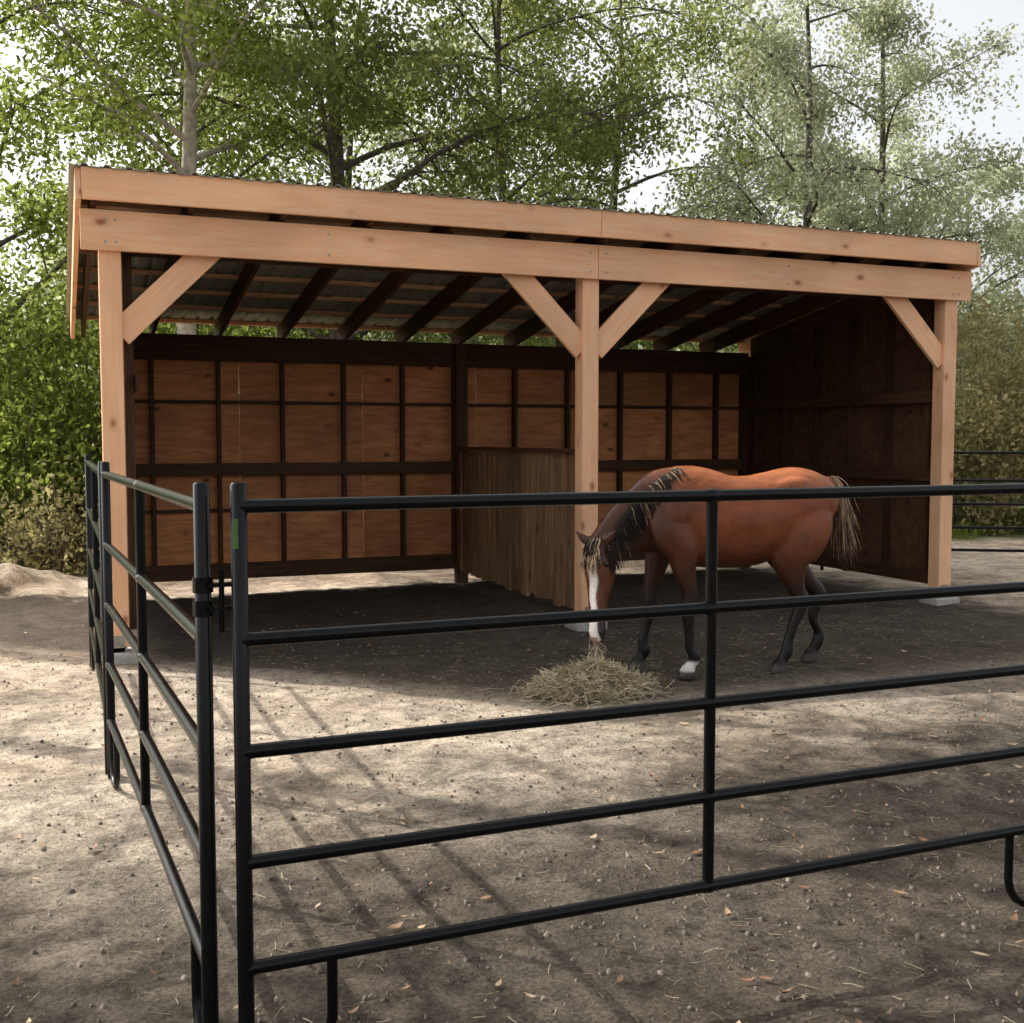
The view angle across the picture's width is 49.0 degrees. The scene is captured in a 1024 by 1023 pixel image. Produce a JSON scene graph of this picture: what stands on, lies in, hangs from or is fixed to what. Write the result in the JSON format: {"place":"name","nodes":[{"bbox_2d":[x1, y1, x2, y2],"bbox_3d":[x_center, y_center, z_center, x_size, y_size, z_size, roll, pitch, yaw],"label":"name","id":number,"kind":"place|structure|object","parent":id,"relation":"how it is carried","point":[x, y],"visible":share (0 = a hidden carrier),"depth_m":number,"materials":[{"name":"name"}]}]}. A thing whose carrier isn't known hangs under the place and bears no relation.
{"place":"outdoors","nodes":[
{"label":"outdoors","id":0,"kind":"place"},
{"bbox_2d":[0,501,1023,1022],"bbox_3d":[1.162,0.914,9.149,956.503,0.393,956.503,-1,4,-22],"label":"ground","id":1,"kind":"structure","parent":0,"point":[36,607],"depth_m":5.00,"materials":[{"name":"soil"}]},
{"bbox_2d":[0,436,99,576],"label":"dry weeds","id":2,"kind":"object","parent":1,"relation":"on","point":[52,557],"visible":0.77,"depth_m":13.33,"materials":[{"name":"beige plant"}]},
{"bbox_2d":[85,454,107,774],"bbox_3d":[-2.515,0.447,6.803,0.044,1.550,2.862,-1,4,-22],"label":"corral panel","id":3,"kind":"object","parent":1,"relation":"on","point":[95,590],"visible":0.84,"depth_m":6.76,"materials":[{"name":"black metal"}]},
{"bbox_2d":[0,243,198,551],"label":"shrub thicket","id":4,"kind":"object","parent":1,"relation":"on","point":[61,426],"visible":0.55,"depth_m":15.18,"materials":[{"name":"green plant"}]},
{"bbox_2d":[101,647,137,665],"bbox_3d":[-2.972,1.112,8.488,0.300,0.125,0.280,-1,4,-22],"label":"concrete footing","id":5,"kind":"object","parent":1,"relation":"on","point":[129,656],"visible":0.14,"depth_m":8.38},
{"bbox_2d":[114,636,126,652],"bbox_3d":[-2.965,0.991,8.461,0.120,0.130,0.160,-1,4,-22],"label":"post bracket","id":6,"kind":"object","parent":5,"relation":"on","point":[119,643],"visible":0.81,"depth_m":8.40,"materials":[{"name":"metal"}]},
{"bbox_2d":[98,250,128,646],"bbox_3d":[-2.972,-0.577,8.378,0.155,3.190,0.155,-1,4,-22],"label":"front post","id":7,"kind":"object","parent":6,"relation":"on","point":[111,356],"visible":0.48,"depth_m":8.29,"materials":[{"name":"brown wood"}]},
{"bbox_2d":[122,255,219,343],"bbox_3d":[-2.560,-1.699,8.446,0.195,1.075,0.042,46,-13,-18],"label":"knee brace","id":8,"kind":"object","parent":7,"relation":"attached to","point":[155,300],"visible":0.76,"depth_m":8.41,"materials":[{"name":"brown wood"}]},
{"bbox_2d":[79,208,597,279],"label":"header beam","id":9,"kind":"structure","parent":7,"relation":"attached to","point":[153,233],"depth_m":8.77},
{"bbox_2d":[121,255,129,627],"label":"wall","id":10,"kind":"structure","parent":1,"relation":"on","point":[125,441],"depth_m":8.49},
{"bbox_2d":[122,256,136,629],"bbox_3d":[-2.933,-0.614,8.608,0.085,3.054,0.040,-1,4,-22],"label":"wall stud","id":11,"kind":"object","parent":10,"relation":"attached to","point":[129,376],"depth_m":8.59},
{"bbox_2d":[145,512,230,565],"bbox_3d":[-3.586,0.336,11.999,1.359,0.680,0.014,-1,4,-22],"label":"back plywood","id":12,"kind":"object","parent":10,"relation":"attached to","point":[175,543],"visible":0.29,"depth_m":12.00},
{"bbox_2d":[135,403,239,509],"bbox_3d":[-3.586,-0.584,11.939,1.359,1.155,0.014,-1,4,-22],"label":"back plywood","id":13,"kind":"object","parent":12,"relation":"on","point":[185,432],"visible":0.5,"depth_m":11.97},
{"bbox_2d":[134,359,238,400],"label":"back plywood","id":14,"kind":"object","parent":13,"relation":"on","point":[183,380],"visible":0.5,"depth_m":11.93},
{"bbox_2d":[146,552,644,581],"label":"back sill","id":15,"kind":"structure","parent":10,"relation":"attached to","point":[168,573],"depth_m":12.50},
{"bbox_2d":[149,359,157,565],"bbox_3d":[-3.772,-0.508,11.809,0.040,2.170,0.090,-1,4,-22],"label":"back stud","id":16,"kind":"object","parent":15,"relation":"on","point":[152,445],"visible":1,"depth_m":11.76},
{"bbox_2d":[215,361,223,563],"bbox_3d":[-3.141,-0.525,12.064,0.040,2.170,0.090,-1,4,-22],"label":"back stud","id":17,"kind":"object","parent":15,"relation":"on","point":[219,460],"visible":1,"depth_m":12.03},
{"bbox_2d":[279,363,286,560],"bbox_3d":[-2.511,-0.541,12.318,0.040,2.170,0.090,-1,4,-22],"label":"back stud","id":18,"kind":"object","parent":15,"relation":"on","point":[282,455],"visible":1,"depth_m":12.28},
{"bbox_2d":[247,511,363,561],"bbox_3d":[-2.320,0.303,12.509,1.359,0.680,0.014,-1,4,-22],"label":"back plywood","id":19,"kind":"object","parent":15,"relation":"attached to","point":[313,535],"visible":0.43,"depth_m":12.51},
{"bbox_2d":[239,404,362,498],"bbox_3d":[-2.320,-0.617,12.450,1.359,1.155,0.014,-1,4,-22],"label":"back plywood","id":20,"kind":"object","parent":19,"relation":"on","point":[312,433],"visible":0.64,"depth_m":12.43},
{"bbox_2d":[239,362,361,401],"bbox_3d":[-2.320,-1.545,12.389,1.359,0.695,0.014,-1,4,-22],"label":"back plywood","id":21,"kind":"object","parent":20,"relation":"on","point":[259,381],"visible":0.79,"depth_m":12.38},
{"bbox_2d":[340,364,347,558],"bbox_3d":[-1.880,-0.557,12.572,0.040,2.170,0.090,-1,4,-22],"label":"back stud","id":22,"kind":"object","parent":15,"relation":"on","point":[343,455],"visible":1,"depth_m":12.54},
{"bbox_2d":[399,366,405,555],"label":"back stud","id":23,"kind":"object","parent":15,"relation":"on","point":[402,457],"visible":1,"depth_m":12.79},
{"bbox_2d":[363,508,450,556],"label":"back plywood","id":24,"kind":"object","parent":15,"relation":"attached to","point":[428,531],"visible":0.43,"depth_m":12.96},
{"bbox_2d":[362,405,475,496],"bbox_3d":[-1.055,-0.650,12.960,1.359,1.155,0.014,-1,4,-22],"label":"back plywood","id":25,"kind":"object","parent":24,"relation":"on","point":[427,433],"visible":0.57,"depth_m":12.90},
{"bbox_2d":[362,365,475,403],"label":"back plywood","id":26,"kind":"object","parent":25,"relation":"on","point":[423,384],"visible":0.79,"depth_m":12.87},
{"bbox_2d":[512,369,517,452],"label":"back stud","id":27,"kind":"object","parent":15,"relation":"on","point":[515,408],"visible":0.36,"depth_m":13.27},
{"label":"back plywood","id":28,"kind":"object","parent":27,"relation":"attached to","visible":0},
{"bbox_2d":[476,407,574,453],"bbox_3d":[0.211,-0.683,13.470,1.359,1.155,0.014,-1,4,-22],"label":"back plywood","id":29,"kind":"object","parent":28,"relation":"on","point":[540,427],"visible":0.21,"depth_m":13.42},
{"bbox_2d":[476,368,574,404],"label":"back plywood","id":30,"kind":"object","parent":29,"relation":"on","point":[535,386],"visible":0.5,"depth_m":13.39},
{"bbox_2d":[616,371,622,490],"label":"back stud","id":31,"kind":"object","parent":15,"relation":"on","point":[619,479],"visible":0.64,"depth_m":13.81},
{"bbox_2d":[598,504,613,523],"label":"back plywood","id":32,"kind":"object","parent":31,"relation":"attached to","point":[603,509],"depth_m":13.88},
{"bbox_2d":[598,408,678,491],"bbox_3d":[1.476,-0.716,13.980,1.359,1.155,0.014,-1,4,-22],"label":"back plywood","id":33,"kind":"object","parent":32,"relation":"on","point":[644,434],"visible":0.43,"depth_m":13.98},
{"bbox_2d":[598,371,678,405],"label":"back plywood","id":34,"kind":"object","parent":33,"relation":"on","point":[644,388],"visible":0.5,"depth_m":13.96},
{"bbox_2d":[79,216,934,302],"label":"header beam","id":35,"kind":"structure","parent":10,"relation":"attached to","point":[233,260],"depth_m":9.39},
{"bbox_2d":[214,213,287,334],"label":"rafter","id":36,"kind":"object","parent":35,"relation":"on","point":[243,282],"visible":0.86,"depth_m":10.70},
{"bbox_2d":[277,220,374,337],"bbox_3d":[-1.855,-2.162,10.700,0.040,0.180,4.098,-1,-5,-22],"label":"rafter","id":37,"kind":"object","parent":35,"relation":"on","point":[315,286],"visible":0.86,"depth_m":10.98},
{"bbox_2d":[337,225,457,339],"bbox_3d":[-1.221,-2.178,10.956,0.040,0.180,4.098,-1,-5,-22],"label":"rafter","id":38,"kind":"object","parent":35,"relation":"on","point":[389,285],"visible":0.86,"depth_m":11.24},
{"bbox_2d":[395,231,534,341],"bbox_3d":[-0.587,-2.195,11.212,0.040,0.180,4.098,-1,-5,-22],"label":"rafter","id":39,"kind":"object","parent":35,"relation":"on","point":[455,289],"visible":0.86,"depth_m":11.52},
{"bbox_2d":[450,236,608,343],"bbox_3d":[0.047,-2.211,11.467,0.040,0.180,4.098,-1,-5,-22],"label":"rafter","id":40,"kind":"object","parent":35,"relation":"on","point":[507,301],"visible":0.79,"depth_m":12.02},
{"bbox_2d":[504,241,678,344],"bbox_3d":[0.681,-2.228,11.723,0.040,0.180,4.098,-1,-5,-22],"label":"rafter","id":41,"kind":"object","parent":35,"relation":"on","point":[535,324],"visible":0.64,"depth_m":12.50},
{"bbox_2d":[611,251,808,348],"bbox_3d":[1.950,-2.261,12.235,0.040,0.180,4.098,-1,-5,-22],"label":"rafter","id":42,"kind":"object","parent":35,"relation":"on","point":[693,302],"visible":0.64,"depth_m":12.47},
{"bbox_2d":[653,255,868,349],"bbox_3d":[2.584,-2.277,12.490,0.040,0.180,4.098,-1,-5,-22],"label":"rafter","id":43,"kind":"object","parent":35,"relation":"on","point":[753,302],"visible":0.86,"depth_m":12.83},
{"bbox_2d":[699,259,925,351],"bbox_3d":[3.218,-2.294,12.746,0.040,0.180,4.098,-1,-5,-22],"label":"rafter","id":44,"kind":"object","parent":35,"relation":"on","point":[782,314],"visible":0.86,"depth_m":13.11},
{"bbox_2d":[76,315,743,343],"bbox_3d":[-0.767,-2.135,13.294,8.200,0.036,0.088,-1,4,-22],"label":"purlin","id":45,"kind":"object","parent":44,"relation":"on","point":[191,321],"visible":0.64,"depth_m":12.72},
{"bbox_2d":[76,300,768,332],"bbox_3d":[-0.555,-2.188,12.765,8.200,0.036,0.088,-1,4,-22],"label":"purlin","id":46,"kind":"object","parent":44,"relation":"on","point":[260,310],"visible":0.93,"depth_m":12.15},
{"bbox_2d":[77,284,795,321],"bbox_3d":[-0.344,-2.242,12.237,8.200,0.036,0.088,-1,4,-22],"label":"purlin","id":47,"kind":"object","parent":44,"relation":"on","point":[292,296],"visible":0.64,"depth_m":11.63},
{"bbox_2d":[78,266,825,309],"bbox_3d":[-0.132,-2.295,11.708,8.200,0.036,0.088,-1,4,-22],"label":"purlin","id":48,"kind":"object","parent":44,"relation":"on","point":[331,282],"visible":0.64,"depth_m":11.14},
{"bbox_2d":[81,200,929,266],"bbox_3d":[0.503,-2.456,10.123,8.200,0.036,0.088,-1,4,-22],"label":"purlin","id":49,"kind":"object","parent":44,"relation":"on","point":[234,214],"visible":0.64,"depth_m":9.45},
{"bbox_2d":[66,163,982,342],"bbox_3d":[-0.052,-2.348,11.456,8.343,0.684,4.280,-1,4,-22],"label":"metal roofing","id":50,"kind":"object","parent":49,"relation":"on","point":[158,264],"visible":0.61,"depth_m":11.53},
{"bbox_2d":[70,167,80,338],"bbox_3d":[-3.851,-2.130,9.890,0.040,0.235,4.208,-1,-5,-22],"label":"rake board","id":51,"kind":"object","parent":50,"relation":"attached to","point":[76,215],"visible":1,"depth_m":9.01,"materials":[{"name":"brown wood"}]},
{"bbox_2d":[80,166,601,237],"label":"fascia","id":52,"kind":"structure","parent":50,"relation":"attached to","point":[126,186],"depth_m":8.62,"materials":[{"name":"brown wood"}]},
{"bbox_2d":[600,210,976,265],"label":"fascia","id":53,"kind":"structure","parent":50,"relation":"attached to","point":[656,228],"depth_m":10.18,"materials":[{"name":"brown wood"}]},
{"bbox_2d":[0,0,309,514],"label":"alder tree","id":54,"kind":"object","parent":1,"relation":"on","point":[6,119],"visible":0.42,"depth_m":16.96,"materials":[{"name":"green plant"}]},
{"bbox_2d":[100,462,231,1022],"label":"corral panel","id":55,"kind":"object","parent":1,"relation":"on","point":[204,943],"visible":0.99,"depth_m":3.22,"materials":[{"name":"black metal"}]},
{"bbox_2d":[0,0,445,334],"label":"alder tree","id":56,"kind":"object","parent":1,"relation":"on","point":[191,66],"visible":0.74,"depth_m":14.93,"materials":[{"name":"green plant"}]},
{"bbox_2d":[0,0,445,435],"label":"alder tree","id":57,"kind":"object","parent":1,"relation":"on","point":[244,332],"visible":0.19,"depth_m":19.42,"materials":[{"name":"green plant"}]},
{"bbox_2d":[100,0,622,423],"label":"alder tree","id":58,"kind":"object","parent":1,"relation":"on","point":[348,148],"visible":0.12,"depth_m":24.55,"materials":[{"name":"green plant"}]},
{"bbox_2d":[4,0,743,381],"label":"willow tree","id":59,"kind":"object","parent":1,"relation":"on","point":[372,52],"visible":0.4,"depth_m":18.79,"materials":[{"name":"green plant"}]},
{"bbox_2d":[454,344,467,582],"bbox_3d":[-0.591,-0.544,12.987,0.140,2.750,0.100,-1,4,-22],"label":"back post","id":60,"kind":"object","parent":1,"relation":"on","point":[460,394],"visible":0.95,"depth_m":12.91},
{"bbox_2d":[228,0,793,377],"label":"willow tree","id":61,"kind":"object","parent":1,"relation":"on","point":[497,12],"visible":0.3,"depth_m":21.24,"materials":[{"name":"green plant"}]},
{"bbox_2d":[0,591,1023,1022],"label":"soil clods","id":62,"kind":"object","parent":1,"relation":"on","point":[630,959],"visible":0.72,"depth_m":4.81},
{"bbox_2d":[0,609,1023,1022],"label":"scattered straw","id":63,"kind":"object","parent":1,"relation":"on","point":[528,805],"visible":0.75,"depth_m":5.67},
{"bbox_2d":[0,182,1023,451],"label":"distant tree line","id":64,"kind":"object","parent":1,"relation":"on","point":[40,260],"depth_m":34.80,"materials":[{"name":"green plant"}]},
{"bbox_2d":[9,590,1023,1022],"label":"fallen leaves","id":65,"kind":"object","parent":1,"relation":"on","point":[619,978],"visible":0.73,"depth_m":4.75,"materials":[{"name":"brown plant"}]},
{"bbox_2d":[474,651,685,708],"bbox_3d":[0.500,1.100,7.414,1.408,0.354,0.992,-1,4,-22],"label":"hay pile","id":66,"kind":"object","parent":1,"relation":"on","point":[565,682],"visible":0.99,"depth_m":7.28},
{"bbox_2d":[397,0,845,352],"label":"willow tree","id":67,"kind":"object","parent":1,"relation":"on","point":[574,11],"visible":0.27,"depth_m":25.48,"materials":[{"name":"green plant"}]},
{"bbox_2d":[230,482,1023,1022],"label":"corral panel","id":68,"kind":"object","parent":1,"relation":"on","point":[246,750],"visible":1,"depth_m":3.22,"materials":[{"name":"black metal"}]},
{"bbox_2d":[575,466,861,680],"bbox_3d":[1.498,0.427,8.050,2.194,1.511,0.592,-1,4,-14],"label":"horse","id":69,"kind":"object","parent":1,"relation":"on","point":[787,540],"visible":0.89,"depth_m":7.82},
{"bbox_2d":[738,357,752,567],"bbox_3d":[3.014,-0.629,14.527,0.140,2.720,0.120,-1,4,-22],"label":"back post","id":70,"kind":"object","parent":1,"relation":"on","point":[745,423],"visible":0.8,"depth_m":14.44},
{"bbox_2d":[134,399,739,409],"bbox_3d":[-0.608,-1.239,13.065,7.780,0.035,0.045,-1,4,-22],"label":"back girt","id":71,"kind":"object","parent":70,"relation":"attached to","point":[399,404],"visible":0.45,"depth_m":12.76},
{"bbox_2d":[679,409,738,475],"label":"back plywood","id":72,"kind":"object","parent":70,"relation":"attached to","point":[695,433],"visible":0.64,"depth_m":14.36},
{"bbox_2d":[679,373,738,406],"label":"back plywood","id":73,"kind":"object","parent":70,"relation":"attached to","point":[695,389],"visible":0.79,"depth_m":14.32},
{"bbox_2d":[809,555,927,583],"bbox_3d":[3.631,0.578,13.075,0.030,0.120,3.435,-1,4,-22],"label":"wall girt","id":74,"kind":"object","parent":70,"relation":"attached to","point":[920,576],"depth_m":12.23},
{"bbox_2d":[653,0,981,352],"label":"birch tree","id":75,"kind":"object","parent":1,"relation":"on","point":[780,51],"visible":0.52,"depth_m":23.85,"materials":[{"name":"green plant"}]},
{"bbox_2d":[698,107,991,360],"bbox_3d":[8.878,-5.974,32.765,7.351,11.244,9.550,-3,5,-43],"label":"birch tree","id":76,"kind":"object","parent":1,"relation":"on","point":[873,175],"visible":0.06,"depth_m":32.00,"materials":[{"name":"green plant"}]},
{"bbox_2d":[750,263,946,570],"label":"wall","id":77,"kind":"structure","parent":1,"relation":"on","point":[909,423],"depth_m":12.57,"materials":[{"name":"wood"}]},
{"bbox_2d":[752,352,760,474],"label":"wall stud","id":78,"kind":"object","parent":77,"relation":"attached to","point":[756,413],"depth_m":14.35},
{"bbox_2d":[781,340,789,463],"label":"wall stud","id":79,"kind":"object","parent":77,"relation":"attached to","point":[785,411],"depth_m":13.77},
{"bbox_2d":[812,328,822,464],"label":"wall stud","id":80,"kind":"object","parent":77,"relation":"attached to","point":[817,387],"depth_m":13.19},
{"bbox_2d":[844,314,857,559],"bbox_3d":[3.822,-0.780,12.672,0.085,2.861,0.040,-1,4,-22],"label":"wall stud","id":81,"kind":"object","parent":77,"relation":"attached to","point":[851,410],"depth_m":12.62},
{"bbox_2d":[881,304,895,565],"bbox_3d":[4.054,-0.791,12.096,0.085,2.957,0.040,-1,4,-22],"label":"wall stud","id":82,"kind":"object","parent":77,"relation":"attached to","point":[888,428],"depth_m":12.07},
{"bbox_2d":[922,303,934,571],"bbox_3d":[4.287,-0.802,11.519,0.085,3.054,0.040,-1,4,-22],"label":"wall stud","id":83,"kind":"object","parent":77,"relation":"attached to","point":[931,307],"depth_m":11.51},
{"bbox_2d":[715,0,1023,415],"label":"birch tree","id":84,"kind":"object","parent":1,"relation":"on","point":[919,72],"visible":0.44,"depth_m":25.75,"materials":[{"name":"green plant"}]},
{"bbox_2d":[820,451,1023,570],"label":"corral panel","id":85,"kind":"object","parent":1,"relation":"on","point":[986,504],"visible":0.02,"depth_m":13.78,"materials":[{"name":"black metal"}]},
{"bbox_2d":[852,133,1023,405],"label":"birch tree","id":86,"kind":"object","parent":1,"relation":"on","point":[1018,251],"visible":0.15,"depth_m":31.38,"materials":[{"name":"green plant"}]},
{"bbox_2d":[952,271,1023,536],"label":"sumac shrub","id":87,"kind":"object","parent":1,"relation":"on","point":[994,421],"visible":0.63,"depth_m":19.81,"materials":[{"name":"green plant"}]},
{"bbox_2d":[0,0,1023,406],"label":"sky","id":88,"kind":"structure","parent":0,"point":[964,15],"materials":[{"name":"white"}]},
{"bbox_2d":[2,508,1023,572],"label":"grass","id":89,"kind":"structure","parent":0,"point":[956,533],"depth_m":19.59,"materials":[{"name":"green plant"}]},
{"bbox_2d":[597,245,971,301],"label":"header beam","id":90,"kind":"structure","parent":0,"point":[630,264],"depth_m":10.33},
{"bbox_3d":[-4.135,-0.442,11.645,0.140,2.720,0.120,-1,4,-22],"label":"back post","id":91,"kind":"object","parent":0,"visible":0},
{"bbox_2d":[136,459,741,475],"bbox_3d":[-0.589,-0.519,13.063,7.780,0.130,0.045,-1,4,-22],"label":"back girt","id":92,"kind":"object","parent":91,"relation":"attached to","point":[190,469],"visible":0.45,"depth_m":12.54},
{"bbox_2d":[133,333,748,373],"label":"back top beam","id":93,"kind":"structure","parent":91,"relation":"on","point":[162,346],"depth_m":12.68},
{"bbox_3d":[0.660,0.897,9.923,0.120,0.130,0.160,-1,4,-22],"label":"post bracket","id":94,"kind":"object","parent":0,"visible":0},
{"bbox_2d":[574,278,598,610],"bbox_3d":[0.653,-0.671,9.840,0.155,3.190,0.155,-1,4,-22],"label":"front post","id":95,"kind":"object","parent":94,"relation":"on","point":[586,388],"visible":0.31,"depth_m":9.77,"materials":[{"name":"brown wood"}]},
{"bbox_2d":[502,274,580,357],"bbox_3d":[0.259,-1.772,9.582,0.195,1.075,0.042,-48,19,-13],"label":"knee brace","id":96,"kind":"object","parent":95,"relation":"attached to","point":[540,301],"visible":0.76,"depth_m":9.59,"materials":[{"name":"brown wood"}]},
{"bbox_2d":[599,282,669,357],"bbox_3d":[1.066,-1.793,9.908,0.195,1.075,0.042,46,-13,-18],"label":"knee brace","id":97,"kind":"object","parent":95,"relation":"attached to","point":[629,311],"visible":0.76,"depth_m":9.87,"materials":[{"name":"brown wood"}]},
{"bbox_3d":[0.047,0.626,11.548,0.036,0.140,3.300,-1,4,-22],"label":"partition base","id":98,"kind":"object","parent":95,"relation":"attached to","visible":0},
{"bbox_2d":[495,452,500,584],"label":"partition board","id":99,"kind":"object","parent":98,"relation":"attached to","point":[498,515],"visible":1,"depth_m":11.83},
{"bbox_2d":[505,452,512,589],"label":"partition board","id":100,"kind":"object","parent":98,"relation":"attached to","point":[508,535],"visible":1,"depth_m":11.55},
{"bbox_2d":[511,453,516,589],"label":"partition board","id":101,"kind":"object","parent":98,"relation":"attached to","point":[513,524],"visible":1,"depth_m":11.42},
{"bbox_2d":[522,453,529,595],"bbox_3d":[0.141,0.127,11.153,0.037,1.413,0.124,-1,4,-22],"label":"partition board","id":102,"kind":"object","parent":98,"relation":"attached to","point":[525,533],"visible":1,"depth_m":11.14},
{"bbox_2d":[528,453,533,592],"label":"partition board","id":103,"kind":"object","parent":98,"relation":"attached to","point":[530,526],"visible":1,"depth_m":10.99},
{"bbox_2d":[534,453,541,597],"bbox_3d":[0.256,0.136,10.879,0.036,1.396,0.124,-2,4,-22],"label":"partition board","id":104,"kind":"object","parent":98,"relation":"attached to","point":[536,528],"visible":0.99,"depth_m":10.87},
{"bbox_2d":[540,454,547,598],"bbox_3d":[0.309,0.139,10.739,0.038,1.382,0.124,-1,4,-22],"label":"partition board","id":105,"kind":"object","parent":98,"relation":"attached to","point":[543,530],"visible":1,"depth_m":10.72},
{"bbox_2d":[546,454,553,599],"bbox_3d":[0.368,0.142,10.597,0.036,1.370,0.124,-1,4,-22],"label":"partition board","id":106,"kind":"object","parent":98,"relation":"attached to","point":[550,460],"visible":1,"depth_m":10.58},
{"bbox_2d":[553,454,561,606],"bbox_3d":[0.424,0.173,10.460,0.037,1.416,0.124,-1,4,-22],"label":"partition board","id":107,"kind":"object","parent":98,"relation":"attached to","point":[556,509],"visible":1,"depth_m":10.45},
{"bbox_2d":[559,454,566,605],"bbox_3d":[0.478,0.169,10.319,0.036,1.390,0.124,-1,4,-22],"label":"partition board","id":108,"kind":"object","parent":98,"relation":"attached to","point":[562,540],"visible":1,"depth_m":10.30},
{"bbox_2d":[566,454,574,607],"bbox_3d":[0.534,0.177,10.181,0.036,1.388,0.124,-1,4,-22],"label":"partition board","id":109,"kind":"object","parent":98,"relation":"attached to","point":[569,533],"visible":0.8,"depth_m":10.16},
{"bbox_3d":[4.351,0.800,11.411,0.120,0.130,0.160,-1,4,-22],"label":"post bracket","id":110,"kind":"object","parent":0,"visible":0},
{"bbox_2d":[928,300,957,587],"bbox_3d":[4.343,-0.768,11.328,0.155,3.190,0.155,-1,4,-22],"label":"front post","id":111,"kind":"object","parent":110,"relation":"on","point":[942,442],"visible":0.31,"depth_m":11.28,"materials":[{"name":"brown wood"}]},
{"bbox_2d":[747,463,930,480],"bbox_3d":[3.631,-0.470,13.007,0.030,0.120,3.435,-1,4,-22],"label":"wall girt","id":112,"kind":"object","parent":111,"relation":"attached to","point":[887,473],"depth_m":12.45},
{"bbox_2d":[747,390,932,409],"bbox_3d":[3.631,-1.269,12.955,0.030,0.120,3.435,-1,4,-22],"label":"wall girt","id":113,"kind":"object","parent":111,"relation":"attached to","point":[880,398],"depth_m":12.63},
{"bbox_2d":[883,297,941,367],"bbox_3d":[3.949,-1.868,11.070,0.195,1.075,0.042,-48,19,-13],"label":"knee brace","id":114,"kind":"object","parent":111,"relation":"attached to","point":[912,321],"visible":0.76,"depth_m":11.07,"materials":[{"name":"brown wood"}]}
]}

